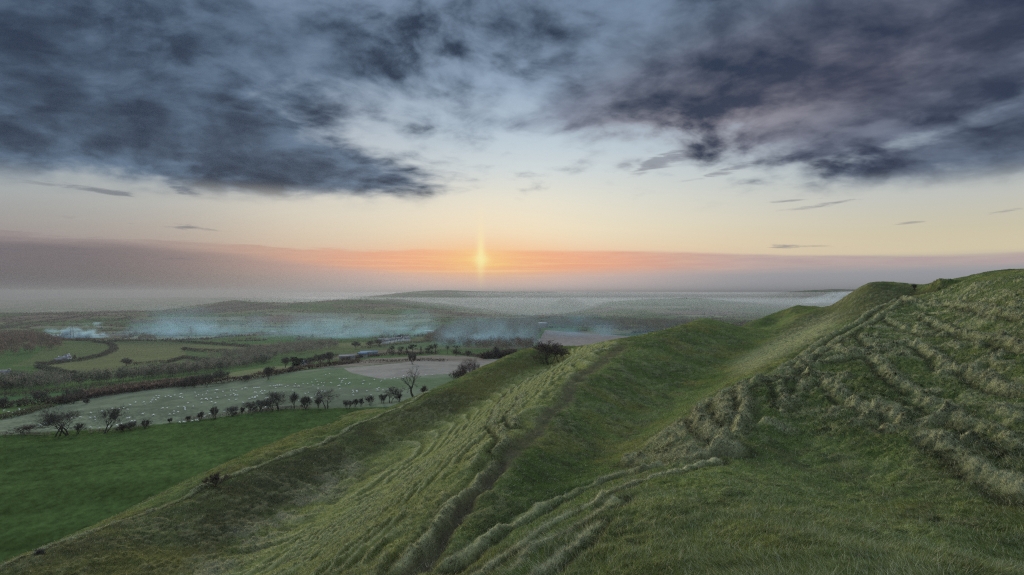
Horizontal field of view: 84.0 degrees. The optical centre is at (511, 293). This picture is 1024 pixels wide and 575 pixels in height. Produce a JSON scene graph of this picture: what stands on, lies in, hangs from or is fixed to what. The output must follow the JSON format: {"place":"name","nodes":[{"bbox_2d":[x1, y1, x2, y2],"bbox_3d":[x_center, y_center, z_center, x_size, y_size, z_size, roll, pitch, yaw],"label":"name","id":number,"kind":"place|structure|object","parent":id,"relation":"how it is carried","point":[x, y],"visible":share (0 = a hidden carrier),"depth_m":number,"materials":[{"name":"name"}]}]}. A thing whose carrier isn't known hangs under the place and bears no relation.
{"place":"outdoors","nodes":[
{"label":"outdoors","id":0,"kind":"place"},
{"bbox_2d":[0,289,855,561],"bbox_3d":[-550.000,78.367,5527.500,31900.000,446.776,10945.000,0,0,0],"label":"ground","id":1,"kind":"structure","parent":0,"point":[53,487],"depth_m":337.74,"materials":[{"name":"green plant"}]},
{"bbox_2d":[0,396,9,407],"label":"bare tree","id":2,"kind":"object","parent":1,"relation":"on","point":[2,401],"visible":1,"depth_m":252.30,"materials":[{"name":"black plant"}]},
{"bbox_2d":[9,424,39,433],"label":"hawthorn bush","id":3,"kind":"object","parent":1,"relation":"on","point":[25,427],"visible":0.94,"depth_m":187.75,"materials":[{"name":"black plant"}]},
{"bbox_2d":[0,403,61,419],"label":"hedge","id":4,"kind":"object","parent":1,"relation":"on","point":[23,412],"visible":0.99,"depth_m":231.16,"materials":[{"name":"green plant"}]},
{"bbox_2d":[0,329,63,357],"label":"woodland","id":5,"kind":"object","parent":1,"relation":"on","point":[14,337],"visible":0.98,"depth_m":873.06,"materials":[{"name":"plant"}]},
{"bbox_2d":[0,312,73,313],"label":"hedge","id":6,"kind":"object","parent":1,"relation":"on","point":[36,312],"visible":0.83,"depth_m":2322.66,"materials":[{"name":"green plant"}]},
{"bbox_2d":[29,390,49,404],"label":"bare tree","id":7,"kind":"object","parent":1,"relation":"on","point":[37,393],"visible":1,"depth_m":261.39,"materials":[{"name":"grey plant"}]},
{"bbox_2d":[0,394,81,407],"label":"hedge","id":8,"kind":"object","parent":1,"relation":"on","point":[23,401],"visible":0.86,"depth_m":259.91,"materials":[{"name":"green plant"}]},
{"bbox_2d":[0,313,93,328],"bbox_3d":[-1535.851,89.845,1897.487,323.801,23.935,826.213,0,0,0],"label":"hedge","id":9,"kind":"object","parent":1,"relation":"on","point":[41,321],"visible":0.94,"depth_m":1882.72,"materials":[{"name":"green plant"}]},
{"bbox_2d":[33,364,74,376],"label":"hedge","id":10,"kind":"object","parent":1,"relation":"on","point":[45,366],"visible":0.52,"depth_m":551.54,"materials":[{"name":"green plant"}]},
{"bbox_2d":[28,406,84,436],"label":"bare tree","id":11,"kind":"object","parent":1,"relation":"on","point":[52,417],"visible":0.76,"depth_m":183.77,"materials":[{"name":"brown plant"}]},
{"bbox_2d":[0,382,118,396],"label":"hedge","id":12,"kind":"object","parent":1,"relation":"on","point":[53,389],"visible":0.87,"depth_m":312.90,"materials":[{"name":"green plant"}]},
{"bbox_2d":[38,409,83,435],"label":"bare tree","id":13,"kind":"object","parent":1,"relation":"on","point":[62,424],"visible":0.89,"depth_m":182.88,"materials":[{"name":"black plant"}]},
{"bbox_2d":[68,320,74,339],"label":"pylon","id":14,"kind":"object","parent":1,"relation":"on","point":[72,325],"visible":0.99,"depth_m":1136.37,"materials":[{"name":"metal"}]},
{"bbox_2d":[61,387,86,403],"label":"bare tree","id":15,"kind":"object","parent":1,"relation":"on","point":[74,392],"visible":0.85,"depth_m":258.74,"materials":[{"name":"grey plant"}]},
{"bbox_2d":[33,340,117,364],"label":"hedge","id":16,"kind":"object","parent":1,"relation":"on","point":[113,347],"visible":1,"depth_m":750.41,"materials":[{"name":"green plant"}]},
{"bbox_2d":[68,423,86,433],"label":"hawthorn bush","id":17,"kind":"object","parent":1,"relation":"on","point":[78,427],"visible":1,"depth_m":186.59,"materials":[{"name":"black plant"}]},
{"bbox_2d":[62,337,133,340],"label":"hedge","id":18,"kind":"object","parent":1,"relation":"on","point":[87,339],"visible":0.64,"depth_m":1164.67,"materials":[{"name":"green plant"}]},
{"bbox_2d":[86,405,129,433],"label":"bare tree","id":19,"kind":"object","parent":1,"relation":"on","point":[114,414],"visible":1,"depth_m":188.64,"materials":[{"name":"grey plant"}]},
{"bbox_2d":[85,316,131,321],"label":"hedge","id":20,"kind":"object","parent":1,"relation":"on","point":[99,320],"visible":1,"depth_m":2005.02,"materials":[{"name":"green plant"}]},
{"bbox_2d":[115,425,125,430],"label":"hawthorn bush","id":21,"kind":"object","parent":1,"relation":"on","point":[120,427],"visible":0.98,"depth_m":189.75,"materials":[{"name":"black plant"}]},
{"bbox_2d":[120,358,132,365],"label":"bare tree","id":22,"kind":"object","parent":1,"relation":"on","point":[126,361],"visible":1,"depth_m":610.09,"materials":[{"name":"green plant"}]},
{"bbox_2d":[119,420,140,430],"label":"hawthorn bush","id":23,"kind":"object","parent":1,"relation":"on","point":[129,424],"visible":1,"depth_m":191.72,"materials":[{"name":"black plant"}]},
{"bbox_2d":[0,351,273,392],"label":"woodland","id":24,"kind":"object","parent":1,"relation":"on","point":[17,379],"visible":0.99,"depth_m":390.60,"materials":[{"name":"green plant"}]},
{"bbox_2d":[58,373,217,402],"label":"scrub","id":25,"kind":"object","parent":1,"relation":"on","point":[125,387],"visible":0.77,"depth_m":298.22,"materials":[{"name":"green plant"}]},
{"bbox_2d":[141,419,151,428],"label":"hawthorn bush","id":26,"kind":"object","parent":1,"relation":"on","point":[144,423],"visible":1,"depth_m":194.67,"materials":[{"name":"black plant"}]},
{"bbox_2d":[137,333,157,338],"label":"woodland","id":27,"kind":"object","parent":1,"relation":"on","point":[143,335],"visible":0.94,"depth_m":1276.48,"materials":[{"name":"plant"}]},
{"bbox_2d":[0,404,311,435],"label":"hedge","id":28,"kind":"object","parent":1,"relation":"on","point":[271,408],"visible":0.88,"depth_m":202.25,"materials":[{"name":"green plant"}]},
{"bbox_2d":[128,355,187,364],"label":"hedge","id":29,"kind":"object","parent":1,"relation":"on","point":[175,358],"visible":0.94,"depth_m":634.87,"materials":[{"name":"green plant"}]},
{"bbox_2d":[125,318,209,324],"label":"hedge","id":30,"kind":"object","parent":1,"relation":"on","point":[169,319],"visible":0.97,"depth_m":1951.29,"materials":[{"name":"green plant"}]},
{"bbox_2d":[177,379,187,387],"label":"bare tree","id":31,"kind":"object","parent":1,"relation":"on","point":[184,382],"visible":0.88,"depth_m":296.22,"materials":[{"name":"black plant"}]},
{"bbox_2d":[105,339,267,347],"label":"hedge","id":32,"kind":"object","parent":1,"relation":"on","point":[217,343],"visible":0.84,"depth_m":1117.75,"materials":[{"name":"green plant"}]},
{"bbox_2d":[184,375,202,386],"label":"bare tree","id":33,"kind":"object","parent":1,"relation":"on","point":[193,380],"visible":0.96,"depth_m":294.52,"materials":[{"name":"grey plant"}]},
{"bbox_2d":[183,355,214,360],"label":"hedge","id":34,"kind":"object","parent":1,"relation":"on","point":[192,357],"visible":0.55,"depth_m":661.90,"materials":[{"name":"green plant"}]},
{"bbox_2d":[197,412,204,419],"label":"hawthorn bush","id":35,"kind":"object","parent":1,"relation":"on","point":[201,414],"visible":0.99,"depth_m":207.24,"materials":[{"name":"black plant"}]},
{"bbox_2d":[195,372,215,386],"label":"bare tree","id":36,"kind":"object","parent":1,"relation":"on","point":[208,377],"visible":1,"depth_m":295.21,"materials":[{"name":"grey plant"}]},
{"bbox_2d":[208,406,219,418],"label":"hawthorn bush","id":37,"kind":"object","parent":1,"relation":"on","point":[215,410],"visible":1,"depth_m":208.30,"materials":[{"name":"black plant"}]},
{"bbox_2d":[180,347,252,352],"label":"hedge","id":38,"kind":"object","parent":1,"relation":"on","point":[202,350],"visible":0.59,"depth_m":824.30,"materials":[{"name":"green plant"}]},
{"bbox_2d":[213,369,230,382],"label":"bare tree","id":39,"kind":"object","parent":1,"relation":"on","point":[219,375],"visible":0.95,"depth_m":309.00,"materials":[{"name":"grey plant"}]},
{"bbox_2d":[225,406,238,415],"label":"hawthorn","id":40,"kind":"object","parent":1,"relation":"on","point":[232,409],"visible":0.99,"depth_m":213.87,"materials":[{"name":"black plant"}]},
{"bbox_2d":[238,375,253,380],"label":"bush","id":41,"kind":"object","parent":1,"relation":"on","point":[247,377],"visible":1,"depth_m":311.98,"materials":[{"name":"black plant"}]},
{"bbox_2d":[241,401,257,412],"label":"hawthorn","id":42,"kind":"object","parent":1,"relation":"on","point":[250,405],"visible":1,"depth_m":218.95,"materials":[{"name":"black plant"}]},
{"bbox_2d":[254,399,267,411],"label":"hawthorn","id":43,"kind":"object","parent":1,"relation":"on","point":[258,404],"visible":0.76,"depth_m":221.16,"materials":[{"name":"black plant"}]},
{"bbox_2d":[263,366,276,378],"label":"bare tree","id":44,"kind":"object","parent":1,"relation":"on","point":[267,370],"visible":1,"depth_m":312.71,"materials":[{"name":"black plant"}]},
{"bbox_2d":[264,398,277,410],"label":"hawthorn","id":45,"kind":"object","parent":1,"relation":"on","point":[269,405],"visible":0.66,"depth_m":222.92,"materials":[{"name":"black plant"}]},
{"bbox_2d":[207,337,338,357],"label":"woodland","id":46,"kind":"object","parent":1,"relation":"on","point":[305,345],"visible":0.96,"depth_m":721.52,"materials":[{"name":"green plant"}]},
{"bbox_2d":[187,358,363,385],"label":"hedge","id":47,"kind":"object","parent":1,"relation":"on","point":[299,368],"visible":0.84,"depth_m":348.30,"materials":[{"name":"green plant"}]},
{"bbox_2d":[260,391,293,409],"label":"hawthorn","id":48,"kind":"object","parent":1,"relation":"on","point":[272,395],"visible":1,"depth_m":222.65,"materials":[{"name":"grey plant"}]},
{"bbox_2d":[280,357,291,367],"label":"bare tree","id":49,"kind":"object","parent":1,"relation":"on","point":[286,360],"visible":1,"depth_m":427.46,"materials":[{"name":"grey plant"}]},
{"bbox_2d":[289,392,298,407],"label":"hawthorn","id":50,"kind":"object","parent":1,"relation":"on","point":[294,398],"visible":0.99,"depth_m":226.78,"materials":[{"name":"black plant"}]},
{"bbox_2d":[290,356,303,366],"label":"evergreen tree","id":51,"kind":"object","parent":1,"relation":"on","point":[296,361],"visible":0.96,"depth_m":451.84,"materials":[{"name":"green plant"}]},
{"bbox_2d":[299,395,311,408],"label":"hawthorn","id":52,"kind":"object","parent":1,"relation":"on","point":[304,400],"visible":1,"depth_m":225.33,"materials":[{"name":"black plant"}]},
{"bbox_2d":[303,356,316,363],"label":"bare tree","id":53,"kind":"object","parent":1,"relation":"on","point":[308,359],"visible":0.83,"depth_m":412.62,"materials":[{"name":"black plant"}]},
{"bbox_2d":[312,354,328,362],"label":"bare tree","id":54,"kind":"object","parent":1,"relation":"on","point":[315,357],"visible":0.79,"depth_m":405.45,"materials":[{"name":"grey plant"}]},
{"bbox_2d":[313,389,341,408],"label":"hawthorn","id":55,"kind":"object","parent":1,"relation":"on","point":[326,395],"visible":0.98,"depth_m":226.81,"materials":[{"name":"grey plant"}]},
{"bbox_2d":[321,352,338,362],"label":"bare tree","id":56,"kind":"object","parent":1,"relation":"on","point":[327,355],"visible":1,"depth_m":388.30,"materials":[{"name":"grey plant"}]},
{"bbox_2d":[339,354,354,359],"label":"farm shed","id":57,"kind":"structure","parent":1,"relation":"on","point":[351,356],"depth_m":569.67,"materials":[{"name":"metal"}]},
{"bbox_2d":[351,341,360,347],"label":"bare tree","id":58,"kind":"object","parent":1,"relation":"on","point":[356,343],"visible":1,"depth_m":785.40,"materials":[{"name":"green plant"}]},
{"bbox_2d":[357,352,367,357],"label":"farm shed","id":59,"kind":"structure","parent":1,"relation":"on","point":[363,353],"depth_m":601.41,"materials":[{"name":"metal"}]},
{"bbox_2d":[360,351,377,354],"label":"farm shed","id":60,"kind":"structure","parent":1,"relation":"on","point":[373,352],"depth_m":632.71,"materials":[{"name":"metal"}]},
{"bbox_2d":[373,339,385,346],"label":"bare tree","id":61,"kind":"object","parent":1,"relation":"on","point":[377,341],"visible":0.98,"depth_m":830.59,"materials":[{"name":"green plant"}]},
{"bbox_2d":[338,350,438,360],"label":"hedge","id":62,"kind":"object","parent":1,"relation":"on","point":[374,355],"visible":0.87,"depth_m":616.37,"materials":[{"name":"green plant"}]},
{"bbox_2d":[387,346,394,352],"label":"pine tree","id":63,"kind":"object","parent":1,"relation":"on","point":[389,350],"visible":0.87,"depth_m":637.96,"materials":[{"name":"green plant"}]},
{"bbox_2d":[361,339,442,347],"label":"hedge","id":64,"kind":"object","parent":1,"relation":"on","point":[389,344],"visible":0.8,"depth_m":887.61,"materials":[{"name":"green plant"}]},
{"bbox_2d":[358,357,447,362],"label":"hedge","id":65,"kind":"object","parent":1,"relation":"on","point":[407,359],"visible":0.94,"depth_m":402.25,"materials":[{"name":"green plant"}]},
{"bbox_2d":[402,336,409,340],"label":"house","id":66,"kind":"structure","parent":1,"relation":"on","point":[406,338],"depth_m":1017.13,"materials":[{"name":"stone"}]},
{"bbox_2d":[401,367,419,396],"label":"oak","id":67,"kind":"object","parent":1,"relation":"on","point":[411,387],"visible":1,"depth_m":243.49,"materials":[{"name":"grey plant"}]},
{"bbox_2d":[407,351,416,362],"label":"bare tree","id":68,"kind":"object","parent":1,"relation":"on","point":[413,356],"visible":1,"depth_m":369.19,"materials":[{"name":"black plant"}]},
{"bbox_2d":[408,344,416,352],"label":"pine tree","id":69,"kind":"object","parent":1,"relation":"on","point":[411,346],"visible":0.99,"depth_m":625.96,"materials":[{"name":"green plant"}]},
{"bbox_2d":[0,289,848,341],"bbox_3d":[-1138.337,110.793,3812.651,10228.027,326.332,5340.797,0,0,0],"label":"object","id":70,"kind":"object","parent":1,"relation":"on","point":[131,335],"visible":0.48,"depth_m":2099.90,"materials":[{"name":"green plant"}]},
{"bbox_2d":[452,345,460,354],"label":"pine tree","id":71,"kind":"object","parent":1,"relation":"on","point":[455,351],"visible":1,"depth_m":554.54,"materials":[{"name":"green plant"}]},
{"bbox_2d":[458,358,479,375],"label":"hawthorn","id":72,"kind":"object","parent":1,"relation":"on","point":[468,368],"visible":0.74,"depth_m":287.10,"materials":[{"name":"grey plant"}]},
{"bbox_2d":[465,350,472,356],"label":"bare tree","id":73,"kind":"object","parent":1,"relation":"on","point":[468,352],"visible":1,"depth_m":499.92,"materials":[{"name":"black plant"}]},
{"bbox_2d":[452,352,488,357],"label":"hedge","id":74,"kind":"object","parent":1,"relation":"on","point":[474,354],"visible":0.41,"depth_m":571.77,"materials":[{"name":"green plant"}]},
{"bbox_2d":[423,318,540,348],"bbox_3d":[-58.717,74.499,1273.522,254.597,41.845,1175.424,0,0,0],"label":"woodland","id":75,"kind":"object","parent":1,"relation":"on","point":[500,341],"visible":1,"depth_m":1091.90,"materials":[{"name":"plant"}]},
{"bbox_2d":[491,346,500,358],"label":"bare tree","id":76,"kind":"object","parent":1,"relation":"on","point":[496,351],"visible":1,"depth_m":412.93,"materials":[{"name":"grey plant"}]},
{"bbox_2d":[476,348,519,358],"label":"hedge","id":77,"kind":"object","parent":1,"relation":"on","point":[505,352],"visible":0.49,"depth_m":419.71,"materials":[{"name":"green plant"}]},
{"bbox_2d":[538,323,546,327],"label":"farm shed","id":78,"kind":"structure","parent":1,"relation":"on","point":[542,325],"depth_m":1295.31,"materials":[{"name":"metal"}]},
{"bbox_2d":[530,318,691,332],"bbox_3d":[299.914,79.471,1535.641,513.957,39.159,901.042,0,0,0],"label":"woodland","id":79,"kind":"object","parent":1,"relation":"on","point":[619,324],"visible":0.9,"depth_m":1396.29,"materials":[{"name":"green plant"}]},
{"bbox_2d":[0,268,1023,574],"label":"hill","id":80,"kind":"structure","parent":0,"point":[868,299],"depth_m":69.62,"materials":[{"name":"green plant"}]},
{"bbox_2d":[32,548,45,554],"bbox_3d":[-52.016,28.731,62.545,1.538,1.298,1.497,0,0,0],"label":"thorn bush","id":81,"kind":"object","parent":80,"relation":"on","point":[40,552],"visible":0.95,"depth_m":62.56,"materials":[{"name":"black plant"}]},
{"bbox_2d":[201,471,229,486],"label":"thorn bush","id":82,"kind":"object","parent":80,"relation":"on","point":[217,478],"visible":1,"depth_m":86.08,"materials":[{"name":"black plant"}]},
{"bbox_2d":[342,399,354,408],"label":"hawthorn bush","id":83,"kind":"object","parent":80,"relation":"on","point":[350,403],"visible":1,"depth_m":226.20,"materials":[{"name":"black plant"}]},
{"bbox_2d":[364,395,375,404],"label":"hawthorn bush","id":84,"kind":"object","parent":80,"relation":"on","point":[371,399],"visible":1,"depth_m":232.41,"materials":[{"name":"black plant"}]},
{"bbox_2d":[378,393,386,402],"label":"hawthorn bush","id":85,"kind":"object","parent":80,"relation":"on","point":[382,397],"visible":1,"depth_m":235.77,"materials":[{"name":"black plant"}]},
{"bbox_2d":[383,386,401,402],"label":"hawthorn","id":86,"kind":"object","parent":80,"relation":"on","point":[391,390],"visible":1,"depth_m":238.03,"materials":[{"name":"black plant"}]},
{"bbox_2d":[419,384,427,391],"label":"hawthorn bush","id":87,"kind":"object","parent":80,"relation":"on","point":[424,389],"visible":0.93,"depth_m":253.24,"materials":[{"name":"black plant"}]},
{"bbox_2d":[448,368,466,379],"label":"hawthorn bush","id":88,"kind":"object","parent":80,"relation":"on","point":[458,373],"visible":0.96,"depth_m":280.19,"materials":[{"name":"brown plant"}]},
{"bbox_2d":[530,340,568,364],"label":"thorn bush","id":89,"kind":"object","parent":80,"relation":"on","point":[544,346],"visible":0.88,"depth_m":184.97,"materials":[{"name":"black plant"}]},
{"bbox_2d":[544,347,570,362],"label":"thorn bush","id":90,"kind":"object","parent":80,"relation":"on","point":[557,350],"visible":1,"depth_m":182.50,"materials":[{"name":"black plant"}]},
{"bbox_2d":[0,0,1023,299],"label":"sky","id":91,"kind":"structure","parent":0,"point":[310,149],"materials":[{"name":"blue"}]}
]}

